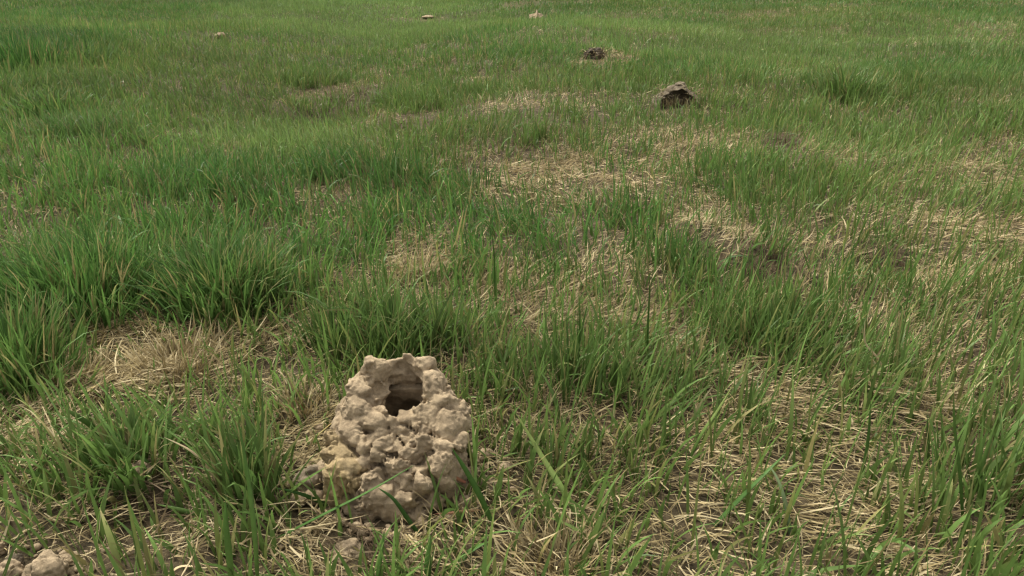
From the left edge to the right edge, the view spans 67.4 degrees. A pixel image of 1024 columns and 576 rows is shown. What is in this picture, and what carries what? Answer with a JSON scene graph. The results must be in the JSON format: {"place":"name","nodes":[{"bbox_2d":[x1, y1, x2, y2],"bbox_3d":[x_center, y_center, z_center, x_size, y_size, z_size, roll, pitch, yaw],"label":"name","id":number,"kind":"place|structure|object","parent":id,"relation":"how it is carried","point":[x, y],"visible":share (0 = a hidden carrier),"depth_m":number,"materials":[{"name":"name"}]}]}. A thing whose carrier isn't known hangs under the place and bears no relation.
{"place":"outdoors","nodes":[
{"label":"outdoors","id":0,"kind":"place"},
{"bbox_2d":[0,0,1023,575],"bbox_3d":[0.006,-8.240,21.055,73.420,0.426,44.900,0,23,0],"label":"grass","id":1,"kind":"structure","parent":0,"point":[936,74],"depth_m":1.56,"materials":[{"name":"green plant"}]},
{"bbox_2d":[0,0,1023,575],"bbox_3d":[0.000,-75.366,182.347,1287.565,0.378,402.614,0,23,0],"label":"ground","id":2,"kind":"structure","parent":0,"point":[208,558],"depth_m":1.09,"materials":[{"name":"plant"}]},
{"bbox_2d":[0,542,6,555],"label":"mud clod","id":3,"kind":"object","parent":2,"relation":"on","point":[2,549],"visible":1,"depth_m":0.71,"materials":[{"name":"beige soil"}]},
{"bbox_2d":[0,558,23,575],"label":"mud clod","id":4,"kind":"object","parent":2,"relation":"on","point":[18,565],"visible":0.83,"depth_m":0.67,"materials":[{"name":"beige soil"}]},
{"bbox_2d":[2,553,24,564],"bbox_3d":[-0.452,0.248,0.696,0.017,0.015,0.014,0,23,0],"label":"mud clod","id":5,"kind":"object","parent":2,"relation":"on","point":[18,557],"visible":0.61,"depth_m":0.69,"materials":[{"name":"brown soil"}]},
{"bbox_2d":[21,549,68,575],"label":"mud clod","id":6,"kind":"object","parent":2,"relation":"on","point":[48,562],"visible":1,"depth_m":0.67,"materials":[{"name":"beige soil"}]},
{"bbox_2d":[0,280,108,407],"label":"grass tuft","id":7,"kind":"object","parent":2,"relation":"on","point":[51,327],"visible":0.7,"depth_m":1.00,"materials":[{"name":"green plant"}]},
{"bbox_2d":[59,553,73,564],"bbox_3d":[-0.409,0.249,0.702,0.017,0.011,0.012,0,23,0],"label":"mud clod","id":8,"kind":"object","parent":2,"relation":"on","point":[66,557],"visible":0.48,"depth_m":0.70,"materials":[{"name":"beige soil"}]},
{"bbox_2d":[0,83,150,119],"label":"grass tuft","id":9,"kind":"object","parent":2,"relation":"on","point":[27,106],"visible":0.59,"depth_m":2.88,"materials":[{"name":"green plant"}]},
{"bbox_2d":[6,334,144,400],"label":"straw tuft","id":10,"kind":"object","parent":2,"relation":"on","point":[106,361],"visible":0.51,"depth_m":1.01,"materials":[{"name":"beige plant"}]},
{"bbox_2d":[0,31,159,80],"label":"grass tuft","id":11,"kind":"object","parent":2,"relation":"on","point":[30,55],"visible":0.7,"depth_m":3.86,"materials":[{"name":"green plant"}]},
{"bbox_2d":[67,409,98,435],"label":"grass blade","id":12,"kind":"object","parent":2,"relation":"on","point":[86,422],"visible":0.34,"depth_m":0.84,"materials":[{"name":"green plant"}]},
{"bbox_2d":[0,218,216,342],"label":"grass tuft","id":13,"kind":"object","parent":2,"relation":"on","point":[69,281],"visible":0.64,"depth_m":1.17,"materials":[{"name":"green plant"}]},
{"bbox_2d":[15,389,214,529],"bbox_3d":[-0.410,0.173,0.822,0.206,0.090,0.200,-13,26,-29],"label":"grass tuft","id":14,"kind":"object","parent":2,"relation":"on","point":[117,462],"visible":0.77,"depth_m":0.81,"materials":[{"name":"green plant"}]},
{"bbox_2d":[81,441,161,472],"bbox_3d":[-0.421,0.183,0.825,0.089,0.040,0.009,2,23,5],"label":"grass blade","id":15,"kind":"object","parent":2,"relation":"on","point":[110,447],"visible":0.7,"depth_m":0.82,"materials":[{"name":"green plant"}]},
{"bbox_2d":[131,460,151,477],"bbox_3d":[-0.397,0.196,0.822,0.023,0.021,0.021,0,23,0],"label":"mud clod","id":16,"kind":"object","parent":2,"relation":"on","point":[138,463],"visible":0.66,"depth_m":0.82,"materials":[{"name":"brown soil"}]},
{"bbox_2d":[71,302,269,403],"bbox_3d":[-0.456,0.087,1.034,0.263,0.074,0.272,0,23,0],"label":"straw tuft","id":17,"kind":"object","parent":2,"relation":"on","point":[162,353],"visible":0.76,"depth_m":1.03,"materials":[{"name":"beige plant"}]},
{"bbox_2d":[157,504,204,515],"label":"grass blade","id":18,"kind":"object","parent":2,"relation":"on","point":[183,510],"visible":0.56,"depth_m":0.76,"materials":[{"name":"green plant"}]},
{"bbox_2d":[168,565,205,575],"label":"dry stalk","id":19,"kind":"object","parent":2,"relation":"on","point":[177,567],"visible":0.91,"depth_m":0.68,"materials":[{"name":"plant"}]},
{"bbox_2d":[164,437,215,481],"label":"dry stalk","id":20,"kind":"object","parent":2,"relation":"on","point":[195,454],"visible":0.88,"depth_m":0.76,"materials":[{"name":"plant"}]},
{"bbox_2d":[181,535,198,575],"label":"dry stalk","id":21,"kind":"object","parent":2,"relation":"on","point":[190,558],"visible":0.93,"depth_m":0.67,"materials":[{"name":"plant"}]},
{"bbox_2d":[98,223,326,345],"bbox_3d":[-0.477,-0.030,1.206,0.366,0.136,0.367,0,23,0],"label":"grass tuft","id":22,"kind":"object","parent":2,"relation":"on","point":[176,294],"visible":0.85,"depth_m":1.17,"materials":[{"name":"green plant"}]},
{"bbox_2d":[215,32,224,38],"bbox_3d":[-2.109,-1.822,5.544,0.082,0.049,0.058,0,23,0],"label":"mud clod","id":23,"kind":"object","parent":2,"relation":"on","point":[219,33],"visible":0.52,"depth_m":5.53,"materials":[{"name":"beige soil"}]},
{"bbox_2d":[223,500,233,575],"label":"grass blade","id":24,"kind":"object","parent":2,"relation":"on","point":[228,550],"visible":1,"depth_m":0.64,"materials":[{"name":"green plant"}]},
{"bbox_2d":[170,403,305,516],"bbox_3d":[-0.267,0.169,0.771,0.136,0.108,0.110,13,26,29],"label":"grass tuft","id":25,"kind":"object","parent":2,"relation":"on","point":[252,472],"visible":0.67,"depth_m":0.77,"materials":[{"name":"green plant"}]},
{"bbox_2d":[238,420,258,575],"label":"grass blade","id":26,"kind":"object","parent":2,"relation":"on","point":[253,523],"visible":1,"depth_m":0.65,"materials":[{"name":"green plant"}]},
{"bbox_2d":[13,423,515,575],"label":"mud crumbs","id":27,"kind":"object","parent":2,"relation":"on","point":[37,546],"visible":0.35,"depth_m":0.75,"materials":[{"name":"beige soil"}]},
{"bbox_2d":[234,367,346,437],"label":"straw tuft","id":28,"kind":"object","parent":2,"relation":"on","point":[311,390],"visible":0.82,"depth_m":0.94,"materials":[{"name":"plant"}]},
{"bbox_2d":[276,488,327,506],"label":"grass blade","id":29,"kind":"object","parent":2,"relation":"on","point":[307,496],"visible":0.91,"depth_m":0.76,"materials":[{"name":"green plant"}]},
{"bbox_2d":[292,464,323,491],"bbox_3d":[-0.208,0.198,0.794,0.037,0.037,0.032,-16,28,-34],"label":"mud clod","id":30,"kind":"object","parent":2,"relation":"on","point":[311,470],"visible":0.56,"depth_m":0.78,"materials":[{"name":"beige soil"}]},
{"bbox_2d":[258,285,378,366],"bbox_3d":[-0.267,0.049,1.082,0.176,0.092,0.145,-13,26,-29],"label":"grass tuft","id":31,"kind":"object","parent":2,"relation":"on","point":[314,321],"visible":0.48,"depth_m":1.08,"materials":[{"name":"green plant"}]},
{"bbox_2d":[330,538,362,562],"bbox_3d":[-0.153,0.244,0.710,0.030,0.019,0.026,-10,25,-24],"label":"mud clod","id":32,"kind":"object","parent":2,"relation":"on","point":[350,545],"visible":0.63,"depth_m":0.71,"materials":[{"name":"beige soil"}]},
{"bbox_2d":[376,533,384,575],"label":"grass blade","id":33,"kind":"object","parent":2,"relation":"on","point":[378,568],"visible":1,"depth_m":0.66,"materials":[{"name":"green plant"}]},
{"bbox_2d":[292,289,488,382],"bbox_3d":[-0.145,0.045,1.084,0.305,0.097,0.235,-16,27,-33],"label":"grass tuft","id":34,"kind":"object","parent":2,"relation":"on","point":[403,334],"visible":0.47,"depth_m":1.05,"materials":[{"name":"green plant"}]},
{"bbox_2d":[317,353,471,522],"bbox_3d":[-0.121,0.183,0.809,0.161,0.209,0.159,0,23,0],"label":"mud chimney","id":35,"kind":"object","parent":2,"relation":"on","point":[394,417],"visible":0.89,"depth_m":0.77,"materials":[{"name":"beige soil"}]},
{"bbox_2d":[378,488,422,538],"bbox_3d":[-0.105,0.213,0.726,0.045,0.048,0.003,8,24,19],"label":"grass blade","id":36,"kind":"object","parent":2,"relation":"on","point":[403,512],"visible":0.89,"depth_m":0.72,"materials":[{"name":"green plant"}]},
{"bbox_2d":[390,543,421,575],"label":"grass blade","id":37,"kind":"object","parent":2,"relation":"on","point":[409,553],"visible":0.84,"depth_m":0.67,"materials":[{"name":"green plant"}]},
{"bbox_2d":[376,241,454,294],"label":"straw tuft","id":38,"kind":"object","parent":2,"relation":"on","point":[429,258],"visible":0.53,"depth_m":1.35,"materials":[{"name":"plant"}]},
{"bbox_2d":[424,535,431,575],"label":"grass blade","id":39,"kind":"object","parent":2,"relation":"on","point":[428,552],"visible":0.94,"depth_m":0.66,"materials":[{"name":"green plant"}]},
{"bbox_2d":[436,509,478,514],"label":"dry stalk","id":40,"kind":"object","parent":2,"relation":"on","point":[452,512],"visible":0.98,"depth_m":0.74,"materials":[{"name":"plant"}]},
{"bbox_2d":[456,477,465,483],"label":"dry stalk","id":41,"kind":"object","parent":2,"relation":"on","point":[460,480],"visible":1,"depth_m":0.77,"materials":[{"name":"plant"}]},
{"bbox_2d":[453,542,487,572],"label":"grass blade","id":42,"kind":"object","parent":2,"relation":"on","point":[464,557],"visible":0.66,"depth_m":0.69,"materials":[{"name":"green plant"}]},
{"bbox_2d":[452,449,491,520],"bbox_3d":[-0.037,0.185,0.719,0.041,0.073,0.003,9,24,21],"label":"grass blade","id":43,"kind":"object","parent":2,"relation":"on","point":[478,493],"visible":0.98,"depth_m":0.72,"materials":[{"name":"green plant"}]},
{"bbox_2d":[492,234,495,302],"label":"grass blade","id":44,"kind":"object","parent":2,"relation":"on","point":[494,270],"visible":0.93,"depth_m":1.20,"materials":[{"name":"green plant"}]},
{"bbox_2d":[529,10,543,17],"bbox_3d":[0.285,-3.205,8.992,0.174,0.106,0.180,0,23,0],"label":"mud mound","id":45,"kind":"object","parent":2,"relation":"on","point":[536,14],"visible":0.75,"depth_m":8.97,"materials":[{"name":"beige soil"}]},
{"bbox_2d":[517,415,586,525],"bbox_3d":[0.041,0.185,0.763,0.006,0.084,0.120,-16,27,-33],"label":"grass blade","id":46,"kind":"object","parent":2,"relation":"on","point":[552,473],"visible":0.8,"depth_m":0.77,"materials":[{"name":"green plant"}]},
{"bbox_2d":[475,492,649,575],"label":"straw tuft","id":47,"kind":"object","parent":2,"relation":"on","point":[525,540],"visible":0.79,"depth_m":0.70,"materials":[{"name":"plant"}]},
{"bbox_2d":[496,313,641,413],"bbox_3d":[0.087,0.087,0.959,0.163,0.110,0.162,-12,25,-26],"label":"grass tuft","id":48,"kind":"object","parent":2,"relation":"on","point":[565,389],"visible":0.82,"depth_m":0.96,"materials":[{"name":"green plant"}]},
{"bbox_2d":[578,298,580,357],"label":"grass blade","id":49,"kind":"object","parent":2,"relation":"on","point":[579,326],"visible":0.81,"depth_m":1.00,"materials":[{"name":"green plant"}]},
{"bbox_2d":[576,47,645,59],"bbox_3d":[0.558,-1.332,4.378,0.441,0.106,0.184,3,23,7],"label":"mud mound","id":50,"kind":"object","parent":2,"relation":"on","point":[598,52],"visible":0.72,"depth_m":4.36,"materials":[{"name":"soil"}]},
{"bbox_2d":[647,283,649,360],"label":"grass blade","id":51,"kind":"object","parent":2,"relation":"on","point":[648,318],"visible":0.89,"depth_m":1.00,"materials":[{"name":"green plant"}]},
{"bbox_2d":[651,81,702,108],"bbox_3d":[0.632,-0.737,2.964,0.214,0.117,0.149,0,23,0],"label":"mud mound","id":52,"kind":"object","parent":2,"relation":"on","point":[679,91],"visible":0.73,"depth_m":2.94,"materials":[{"name":"soil"}]},
{"bbox_2d":[688,385,732,459],"bbox_3d":[0.213,0.148,0.823,0.044,0.094,0.006,-5,23,-11],"label":"grass blade","id":53,"kind":"object","parent":2,"relation":"on","point":[704,430],"visible":0.91,"depth_m":0.82,"materials":[{"name":"green plant"}]},
{"bbox_2d":[713,452,786,526],"bbox_3d":[0.234,0.200,0.752,0.088,0.060,0.008,-11,25,-24],"label":"grass blade","id":54,"kind":"object","parent":2,"relation":"on","point":[745,493],"visible":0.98,"depth_m":0.75,"materials":[{"name":"green plant"}]},
{"bbox_2d":[768,464,791,534],"bbox_3d":[0.259,0.206,0.742,0.004,0.060,0.044,-9,24,-20],"label":"grass blade","id":55,"kind":"object","parent":2,"relation":"on","point":[783,499],"visible":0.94,"depth_m":0.74,"materials":[{"name":"green plant"}]},
{"bbox_2d":[699,284,865,383],"bbox_3d":[0.376,0.054,1.054,0.226,0.094,0.202,14,26,30],"label":"grass tuft","id":56,"kind":"object","parent":2,"relation":"on","point":[781,327],"visible":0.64,"depth_m":1.05,"materials":[{"name":"green plant"}]},
{"bbox_2d":[798,59,898,104],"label":"grass tuft","id":57,"kind":"object","parent":2,"relation":"on","point":[841,82],"visible":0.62,"depth_m":3.21,"materials":[{"name":"green plant"}]},
{"bbox_2d":[860,401,870,472],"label":"grass blade","id":58,"kind":"object","parent":2,"relation":"on","point":[868,438],"visible":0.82,"depth_m":0.79,"materials":[{"name":"green plant"}]},
{"bbox_2d":[863,325,881,366],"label":"dry stalk","id":59,"kind":"object","parent":2,"relation":"on","point":[874,354],"visible":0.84,"depth_m":0.96,"materials":[{"name":"plant"}]},
{"bbox_2d":[853,535,896,568],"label":"grass blade","id":60,"kind":"object","parent":2,"relation":"on","point":[880,547],"visible":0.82,"depth_m":0.69,"materials":[{"name":"green plant"}]},
{"bbox_2d":[953,390,963,521],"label":"grass blade","id":61,"kind":"object","parent":2,"relation":"on","point":[959,469],"visible":0.9,"depth_m":0.73,"materials":[{"name":"green plant"}]},
{"bbox_2d":[899,404,1023,509],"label":"grass tuft","id":62,"kind":"object","parent":2,"relation":"on","point":[982,484],"visible":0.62,"depth_m":0.79,"materials":[{"name":"green plant"}]},
{"bbox_2d":[974,424,995,497],"bbox_3d":[0.473,0.178,0.770,0.012,0.088,0.016,0,23,0],"label":"grass blade","id":63,"kind":"object","parent":2,"relation":"on","point":[983,460],"visible":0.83,"depth_m":0.77,"materials":[{"name":"green plant"}]}
]}

